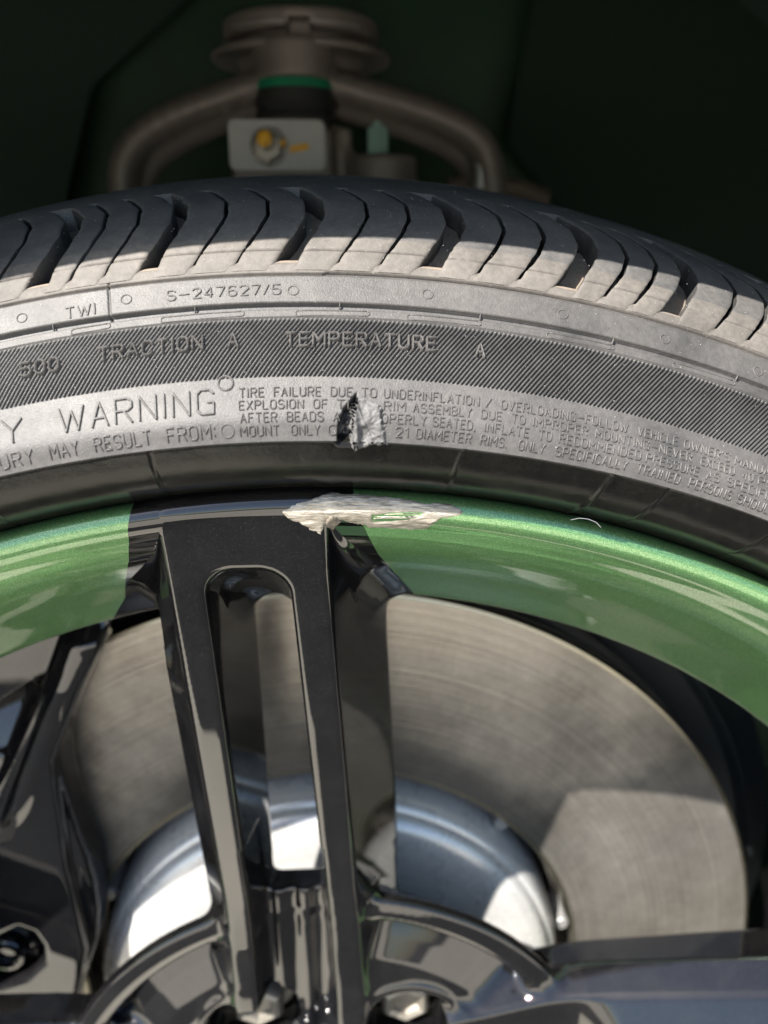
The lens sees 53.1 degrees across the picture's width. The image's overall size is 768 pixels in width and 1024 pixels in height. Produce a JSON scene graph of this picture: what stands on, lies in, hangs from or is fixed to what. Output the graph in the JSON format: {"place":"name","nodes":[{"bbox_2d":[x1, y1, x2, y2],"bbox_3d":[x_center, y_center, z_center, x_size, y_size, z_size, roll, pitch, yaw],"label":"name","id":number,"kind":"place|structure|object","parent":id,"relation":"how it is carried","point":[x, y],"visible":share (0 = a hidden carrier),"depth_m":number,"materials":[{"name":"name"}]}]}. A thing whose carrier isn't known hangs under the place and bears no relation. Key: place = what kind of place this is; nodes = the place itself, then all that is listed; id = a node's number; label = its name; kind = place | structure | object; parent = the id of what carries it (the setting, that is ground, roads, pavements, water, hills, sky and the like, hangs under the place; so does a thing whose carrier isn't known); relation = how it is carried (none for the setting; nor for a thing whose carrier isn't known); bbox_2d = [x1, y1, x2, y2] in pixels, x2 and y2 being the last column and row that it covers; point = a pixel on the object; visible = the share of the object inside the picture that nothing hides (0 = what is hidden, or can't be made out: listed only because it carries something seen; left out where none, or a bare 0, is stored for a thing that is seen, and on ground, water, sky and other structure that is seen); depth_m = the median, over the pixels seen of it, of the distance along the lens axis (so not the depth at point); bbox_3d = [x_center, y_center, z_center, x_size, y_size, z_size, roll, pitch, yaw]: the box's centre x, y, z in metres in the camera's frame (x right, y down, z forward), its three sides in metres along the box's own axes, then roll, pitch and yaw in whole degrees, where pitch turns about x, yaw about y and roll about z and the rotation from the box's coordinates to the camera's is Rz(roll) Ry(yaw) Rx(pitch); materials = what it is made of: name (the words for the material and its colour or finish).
{"place":"outdoors","nodes":[
{"label":"outdoors","id":0,"kind":"place"},
{"bbox_2d":[107,34,506,194],"bbox_3d":[-0.041,-0.200,0.417,0.218,0.096,0.046,-1,20,-3],"label":"suspension arm","id":1,"kind":"object","parent":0,"point":[293,77],"visible":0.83,"depth_m":0.40},
{"bbox_2d":[211,4,390,75],"bbox_3d":[-0.046,-0.258,0.430,0.100,0.026,0.100,-1,20,-3],"label":"strut mount","id":2,"kind":"object","parent":1,"relation":"attached to","point":[349,38],"visible":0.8,"depth_m":0.40,"materials":[{"name":"metal"}]},
{"bbox_2d":[228,119,417,180],"bbox_3d":[-0.031,-0.172,0.420,0.102,0.083,0.049,-3,20,-8],"label":"steering knuckle","id":3,"kind":"object","parent":1,"relation":"attached to","point":[259,147],"visible":0.34,"depth_m":0.40,"materials":[{"name":"grey metal"}]},
{"bbox_2d":[0,617,119,993],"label":"brake caliper","id":4,"kind":"object","parent":3,"relation":"attached to","point":[53,890],"visible":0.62,"depth_m":0.31,"materials":[{"name":"black paint"}]},
{"bbox_2d":[447,174,550,202],"bbox_3d":[0.064,-0.178,0.429,0.058,0.019,0.012,-1,20,-3],"label":"corrugated conduit","id":5,"kind":"object","parent":1,"relation":"attached to","point":[524,188],"visible":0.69,"depth_m":0.42,"materials":[{"name":"black plastic"}]},
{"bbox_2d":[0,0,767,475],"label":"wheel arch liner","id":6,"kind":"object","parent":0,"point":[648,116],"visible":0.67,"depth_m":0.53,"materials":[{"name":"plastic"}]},
{"label":"concrete slab","id":7,"kind":"structure","parent":0,"visible":0},
{"bbox_2d":[0,175,767,579],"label":"tyre","id":8,"kind":"object","parent":7,"relation":"on","point":[536,381],"visible":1,"depth_m":0.18,"materials":[{"name":"rubber"}]},
{"bbox_2d":[2,182,761,461],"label":"dust grains","id":9,"kind":"object","parent":8,"relation":"on","point":[389,299],"visible":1,"depth_m":0.19},
{"bbox_2d":[0,441,767,1023],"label":"alloy wheel","id":10,"kind":"object","parent":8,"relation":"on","point":[348,933],"visible":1,"depth_m":0.24,"materials":[{"name":"black paint"}]},
{"bbox_2d":[73,593,747,993],"bbox_3d":[-0.026,0.224,0.389,0.415,0.415,0.046,-1,20,-3],"label":"brake disc","id":11,"kind":"object","parent":10,"relation":"attached to","point":[573,759],"visible":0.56,"depth_m":0.34,"materials":[{"name":"metal"}]},
{"bbox_2d":[107,630,766,925],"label":"brake dust shield","id":12,"kind":"object","parent":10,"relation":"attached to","point":[719,728],"visible":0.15,"depth_m":0.40,"materials":[{"name":"black metal"}]}
]}

